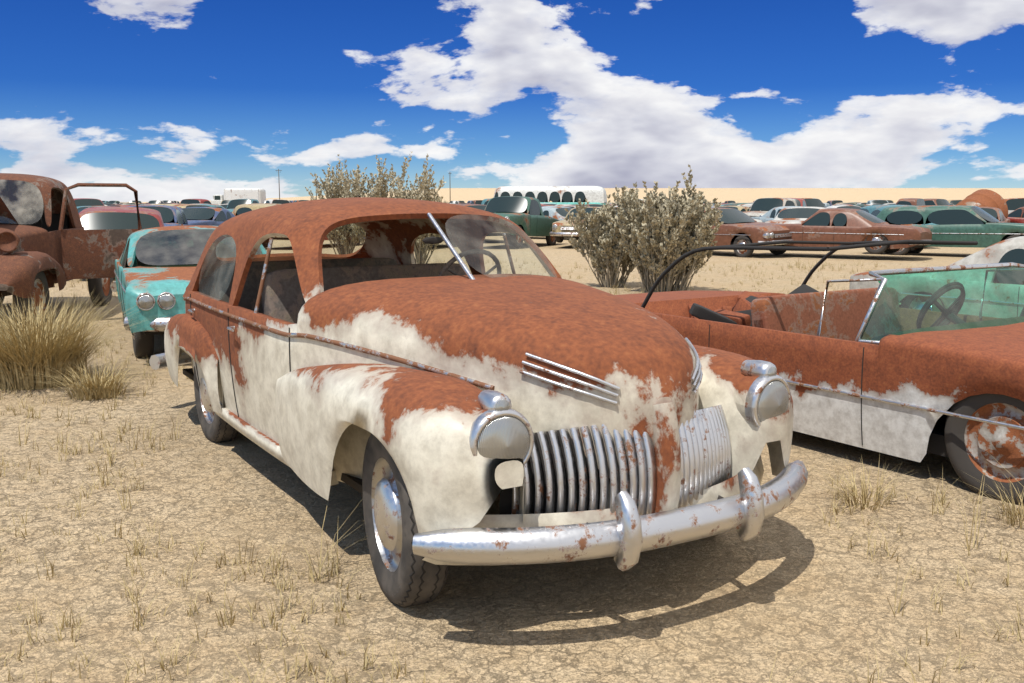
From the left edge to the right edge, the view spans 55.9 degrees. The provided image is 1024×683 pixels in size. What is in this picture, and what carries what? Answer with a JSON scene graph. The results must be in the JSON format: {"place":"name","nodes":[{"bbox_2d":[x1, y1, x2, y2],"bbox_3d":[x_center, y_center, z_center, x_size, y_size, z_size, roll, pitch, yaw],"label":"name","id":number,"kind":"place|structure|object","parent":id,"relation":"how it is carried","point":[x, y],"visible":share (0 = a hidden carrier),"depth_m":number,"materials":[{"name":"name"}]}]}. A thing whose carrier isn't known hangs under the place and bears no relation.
{"place":"outdoors","nodes":[
{"label":"outdoors","id":0,"kind":"place"},
{"bbox_2d":[0,188,1023,682],"bbox_3d":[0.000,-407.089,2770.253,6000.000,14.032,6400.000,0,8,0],"label":"ground","id":1,"kind":"structure","parent":0,"point":[728,608],"depth_m":4.21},
{"bbox_2d":[0,173,141,334],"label":"old truck","id":2,"kind":"object","parent":1,"relation":"on","point":[47,241],"visible":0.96,"depth_m":12.74,"materials":[{"name":"brown metal"}]},
{"bbox_2d":[0,289,167,390],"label":"grass tuft","id":3,"kind":"object","parent":1,"relation":"on","point":[28,353],"visible":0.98,"depth_m":8.44,"materials":[{"name":"beige plant"}]},
{"bbox_2d":[74,198,103,206],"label":"yard car","id":4,"kind":"object","parent":1,"relation":"on","point":[87,202],"visible":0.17,"depth_m":51.39,"materials":[{"name":"paint"}]},
{"bbox_2d":[77,206,103,210],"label":"yard car","id":5,"kind":"object","parent":1,"relation":"on","point":[79,208],"visible":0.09,"depth_m":41.00,"materials":[{"name":"paint"}]},
{"bbox_2d":[22,349,165,400],"bbox_3d":[-3.517,0.272,8.173,1.452,0.376,1.298,-6,10,-37],"label":"grass tuft","id":6,"kind":"object","parent":1,"relation":"on","point":[96,385],"visible":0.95,"depth_m":8.04,"materials":[{"name":"beige plant"}]},
{"bbox_2d":[79,206,164,229],"bbox_3d":[-8.975,-2.341,22.215,2.033,1.542,5.445,-1,10,-21],"label":"yard car","id":7,"kind":"object","parent":1,"relation":"on","point":[101,218],"visible":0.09,"depth_m":20.19,"materials":[{"name":"paint"}]},
{"bbox_2d":[148,200,163,203],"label":"yard car","id":8,"kind":"object","parent":1,"relation":"on","point":[154,201],"visible":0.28,"depth_m":128.13,"materials":[{"name":"paint"}]},
{"bbox_2d":[127,205,187,225],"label":"car","id":9,"kind":"object","parent":1,"relation":"on","point":[172,213],"visible":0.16,"depth_m":28.95,"materials":[{"name":"paint"}]},
{"bbox_2d":[153,204,209,207],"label":"yard car","id":10,"kind":"object","parent":1,"relation":"on","point":[185,205],"visible":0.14,"depth_m":42.30,"materials":[{"name":"paint"}]},
{"bbox_2d":[110,225,266,357],"bbox_3d":[-3.850,-0.728,11.717,1.808,1.362,4.845,-4,9,-24],"label":"car","id":11,"kind":"object","parent":1,"relation":"on","point":[155,268],"visible":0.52,"depth_m":10.45,"materials":[{"name":"paint"}]},
{"bbox_2d":[180,199,210,203],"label":"yard car","id":12,"kind":"object","parent":1,"relation":"on","point":[194,201],"visible":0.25,"depth_m":62.82,"materials":[{"name":"paint"}]},
{"bbox_2d":[163,207,234,225],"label":"yard car","id":13,"kind":"object","parent":1,"relation":"on","point":[210,216],"visible":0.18,"depth_m":33.13,"materials":[{"name":"paint"}]},
{"bbox_2d":[197,204,225,208],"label":"yard car","id":14,"kind":"object","parent":1,"relation":"on","point":[215,205],"visible":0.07,"depth_m":45.36,"materials":[{"name":"paint"}]},
{"bbox_2d":[220,200,230,204],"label":"yard car","id":15,"kind":"object","parent":1,"relation":"on","point":[225,202],"visible":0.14,"depth_m":100.50,"materials":[{"name":"paint"}]},
{"bbox_2d":[211,188,265,204],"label":"box truck","id":16,"kind":"object","parent":1,"relation":"on","point":[259,194],"visible":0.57,"depth_m":128.31,"materials":[{"name":"white metal"}]},
{"bbox_2d":[226,199,258,212],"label":"yard car","id":17,"kind":"object","parent":1,"relation":"on","point":[234,203],"visible":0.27,"depth_m":62.83,"materials":[{"name":"paint"}]},
{"bbox_2d":[232,203,279,215],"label":"yard car","id":18,"kind":"object","parent":1,"relation":"on","point":[241,209],"visible":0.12,"depth_m":42.47,"materials":[{"name":"paint"}]},
{"bbox_2d":[265,199,289,203],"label":"yard car","id":19,"kind":"object","parent":1,"relation":"on","point":[275,201],"visible":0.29,"depth_m":77.30,"materials":[{"name":"paint"}]},
{"bbox_2d":[262,236,360,247],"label":"yard car","id":20,"kind":"object","parent":1,"relation":"on","point":[265,243],"visible":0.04,"depth_m":33.60,"materials":[{"name":"paint"}]},
{"bbox_2d":[304,154,372,253],"bbox_3d":[-4.537,-3.527,25.806,1.944,2.878,1.883,0,8,0],"label":"tall shrub","id":21,"kind":"object","parent":1,"relation":"on","point":[341,236],"visible":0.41,"depth_m":25.60,"materials":[{"name":"green plant"}]},
{"bbox_2d":[339,155,406,244],"bbox_3d":[-3.567,-3.356,24.791,1.801,2.834,1.784,0,8,0],"label":"tall shrub","id":22,"kind":"object","parent":1,"relation":"on","point":[379,190],"visible":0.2,"depth_m":24.56,"materials":[{"name":"green plant"}]},
{"bbox_2d":[364,238,455,250],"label":"yard car","id":23,"kind":"object","parent":1,"relation":"on","point":[452,243],"depth_m":34.94,"materials":[{"name":"paint"}]},
{"bbox_2d":[389,151,449,263],"bbox_3d":[-2.302,-3.244,23.740,1.547,2.913,1.581,1,8,10],"label":"tall shrub","id":24,"kind":"object","parent":1,"relation":"on","point":[425,184],"visible":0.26,"depth_m":23.64,"materials":[{"name":"green plant"}]},
{"bbox_2d":[471,200,482,203],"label":"yard car","id":25,"kind":"object","parent":1,"relation":"on","point":[476,202],"visible":0.25,"depth_m":111.09,"materials":[{"name":"paint"}]},
{"bbox_2d":[149,197,807,606],"bbox_3d":[-0.716,-0.032,5.838,1.973,1.682,5.505,-5,10,-31],"label":"sedan","id":26,"kind":"object","parent":1,"relation":"on","point":[439,417],"visible":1,"depth_m":3.98,"materials":[{"name":"paint"}]},
{"bbox_2d":[456,204,502,235],"bbox_3d":[-1.593,-4.951,40.218,2.033,1.542,5.445,-5,11,-28],"label":"yard car","id":27,"kind":"object","parent":1,"relation":"on","point":[479,206],"visible":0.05,"depth_m":39.58,"materials":[{"name":"paint"}]},
{"bbox_2d":[481,199,489,204],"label":"yard car","id":28,"kind":"object","parent":1,"relation":"on","point":[484,201],"visible":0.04,"depth_m":56.19,"materials":[{"name":"paint"}]},
{"bbox_2d":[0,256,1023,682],"bbox_3d":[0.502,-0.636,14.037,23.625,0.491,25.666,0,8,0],"label":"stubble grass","id":29,"kind":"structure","parent":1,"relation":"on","point":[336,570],"depth_m":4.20,"materials":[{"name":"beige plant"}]},
{"bbox_2d":[484,196,559,247],"bbox_3d":[0.167,-4.411,35.486,2.033,1.832,5.345,4,7,25],"label":"yard car","id":30,"kind":"object","parent":1,"relation":"on","point":[526,216],"visible":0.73,"depth_m":34.57,"materials":[{"name":"paint"}]},
{"bbox_2d":[493,186,606,204],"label":"bus","id":31,"kind":"object","parent":1,"relation":"on","point":[568,194],"visible":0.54,"depth_m":83.78,"materials":[{"name":"white metal"}]},
{"bbox_2d":[542,206,571,220],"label":"yard car","id":32,"kind":"object","parent":1,"relation":"on","point":[560,213],"visible":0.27,"depth_m":41.56,"materials":[{"name":"paint"}]},
{"bbox_2d":[549,207,616,242],"bbox_3d":[2.949,-4.363,35.880,1.964,1.302,5.245,3,8,17],"label":"yard car","id":33,"kind":"object","parent":1,"relation":"on","point":[562,230],"visible":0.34,"depth_m":33.76,"materials":[{"name":"paint"}]},
{"bbox_2d":[587,204,602,206],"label":"yard car","id":34,"kind":"object","parent":1,"relation":"on","point":[595,205],"visible":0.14,"depth_m":75.65,"materials":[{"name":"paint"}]},
{"bbox_2d":[564,185,636,287],"bbox_3d":[1.877,-2.000,18.371,1.757,1.984,1.634,5,10,30],"label":"shrub","id":35,"kind":"object","parent":1,"relation":"on","point":[599,230],"visible":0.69,"depth_m":18.17,"materials":[{"name":"green plant"}]},
{"bbox_2d":[612,164,723,292],"bbox_3d":[2.737,-1.978,17.148,2.088,2.292,1.956,7,11,40],"label":"shrub","id":36,"kind":"object","parent":1,"relation":"on","point":[659,234],"visible":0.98,"depth_m":16.72,"materials":[{"name":"green plant"}]},
{"bbox_2d":[718,206,750,211],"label":"yard car","id":37,"kind":"object","parent":1,"relation":"on","point":[742,208],"visible":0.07,"depth_m":44.73,"materials":[{"name":"paint"}]},
{"bbox_2d":[729,203,752,204],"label":"yard car","id":38,"kind":"object","parent":1,"relation":"on","point":[740,203],"visible":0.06,"depth_m":76.02,"materials":[{"name":"paint"}]},
{"bbox_2d":[704,208,793,257],"bbox_3d":[6.327,-3.462,30.227,2.062,1.462,5.545,-8,11,-38],"label":"yard car","id":39,"kind":"object","parent":1,"relation":"on","point":[736,226],"visible":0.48,"depth_m":28.44,"materials":[{"name":"paint"}]},
{"bbox_2d":[737,204,760,210],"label":"yard car","id":40,"kind":"object","parent":1,"relation":"on","point":[748,205],"visible":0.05,"depth_m":56.10,"materials":[{"name":"paint"}]},
{"bbox_2d":[743,198,796,216],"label":"car","id":41,"kind":"object","parent":1,"relation":"on","point":[764,205],"visible":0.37,"depth_m":44.05,"materials":[{"name":"paint"}]},
{"bbox_2d":[751,206,801,221],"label":"yard car","id":42,"kind":"object","parent":1,"relation":"on","point":[771,214],"visible":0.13,"depth_m":39.99,"materials":[{"name":"paint"}]},
{"bbox_2d":[766,207,825,223],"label":"yard car","id":43,"kind":"object","parent":1,"relation":"on","point":[795,215],"visible":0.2,"depth_m":35.76,"materials":[{"name":"paint"}]},
{"bbox_2d":[791,198,806,206],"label":"yard car","id":44,"kind":"object","parent":1,"relation":"on","point":[800,202],"visible":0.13,"depth_m":45.88,"materials":[{"name":"paint"}]},
{"bbox_2d":[800,198,824,207],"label":"yard car","id":45,"kind":"object","parent":1,"relation":"on","point":[812,202],"visible":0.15,"depth_m":48.92,"materials":[{"name":"paint"}]},
{"bbox_2d":[615,240,1023,504],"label":"convertible","id":46,"kind":"object","parent":1,"relation":"on","point":[878,369],"visible":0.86,"depth_m":5.94,"materials":[{"name":"paint"}]},
{"bbox_2d":[827,200,842,205],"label":"yard car","id":47,"kind":"object","parent":1,"relation":"on","point":[831,202],"visible":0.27,"depth_m":120.61,"materials":[{"name":"paint"}]},
{"bbox_2d":[746,208,931,253],"bbox_3d":[9.579,-3.286,28.457,5.245,1.302,1.964,6,9,34],"label":"yard car","id":48,"kind":"object","parent":1,"relation":"on","point":[841,224],"visible":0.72,"depth_m":27.46,"materials":[{"name":"paint"}]},
{"bbox_2d":[826,205,860,209],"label":"yard car","id":49,"kind":"object","parent":1,"relation":"on","point":[849,206],"visible":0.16,"depth_m":51.99,"materials":[{"name":"paint"}]},
{"bbox_2d":[810,456,927,511],"bbox_3d":[1.858,0.757,5.165,0.813,0.280,0.899,0,8,0],"label":"grass tuft","id":50,"kind":"object","parent":1,"relation":"on","point":[864,494],"visible":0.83,"depth_m":5.21,"materials":[{"name":"beige plant"}]},
{"bbox_2d":[867,200,887,203],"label":"yard car","id":51,"kind":"object","parent":1,"relation":"on","point":[877,201],"visible":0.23,"depth_m":91.09,"materials":[{"name":"paint"}]},
{"bbox_2d":[860,205,937,225],"bbox_3d":[13.930,-4.332,35.945,2.033,1.542,5.445,-1,9,0],"label":"yard car","id":52,"kind":"object","parent":1,"relation":"on","point":[875,210],"visible":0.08,"depth_m":34.69,"materials":[{"name":"paint"}]},
{"bbox_2d":[895,198,924,205],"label":"yard car","id":53,"kind":"object","parent":1,"relation":"on","point":[913,201],"visible":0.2,"depth_m":51.30,"materials":[{"name":"paint"}]},
{"bbox_2d":[849,236,1023,317],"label":"car","id":54,"kind":"object","parent":1,"relation":"on","point":[1004,294],"visible":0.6,"depth_m":10.75,"materials":[{"name":"paint"}]},
{"bbox_2d":[924,199,949,204],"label":"yard car","id":55,"kind":"object","parent":1,"relation":"on","point":[936,202],"visible":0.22,"depth_m":57.30,"materials":[{"name":"paint"}]},
{"bbox_2d":[876,205,1023,254],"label":"yard car","id":56,"kind":"object","parent":1,"relation":"on","point":[982,228],"visible":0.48,"depth_m":28.40,"materials":[{"name":"paint"}]},
{"bbox_2d":[947,200,961,204],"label":"yard car","id":57,"kind":"object","parent":1,"relation":"on","point":[955,202],"visible":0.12,"depth_m":91.77,"materials":[{"name":"paint"}]},
{"bbox_2d":[957,189,1007,217],"bbox_3d":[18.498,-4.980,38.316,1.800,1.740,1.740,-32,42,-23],"label":"car","id":58,"kind":"object","parent":1,"relation":"on","point":[984,198],"visible":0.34,"depth_m":37.77,"materials":[{"name":"orange metal"}]},
{"bbox_2d":[959,470,1023,528],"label":"grass tuft","id":59,"kind":"object","parent":1,"relation":"on","point":[1020,513],"visible":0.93,"depth_m":4.92,"materials":[{"name":"beige plant"}]},
{"bbox_2d":[980,207,1009,222],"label":"yard car","id":60,"kind":"object","parent":1,"relation":"on","point":[997,213],"visible":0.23,"depth_m":35.87,"materials":[{"name":"paint"}]},
{"bbox_2d":[1004,198,1023,216],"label":"yard car","id":61,"kind":"object","parent":1,"relation":"on","point":[1013,204],"visible":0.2,"depth_m":46.82,"materials":[{"name":"paint"}]},
{"bbox_2d":[1007,217,1023,234],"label":"yard car","id":62,"kind":"object","parent":1,"relation":"on","point":[1016,220],"visible":0.02,"depth_m":38.98,"materials":[{"name":"paint"}]},
{"bbox_2d":[1008,207,1023,222],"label":"yard car","id":63,"kind":"object","parent":1,"relation":"on","point":[1018,212],"visible":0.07,"depth_m":40.68,"materials":[{"name":"paint"}]},
{"bbox_2d":[0,0,1023,201],"label":"sky","id":64,"kind":"structure","parent":0,"point":[173,100],"materials":[{"name":"blue"}]}
]}

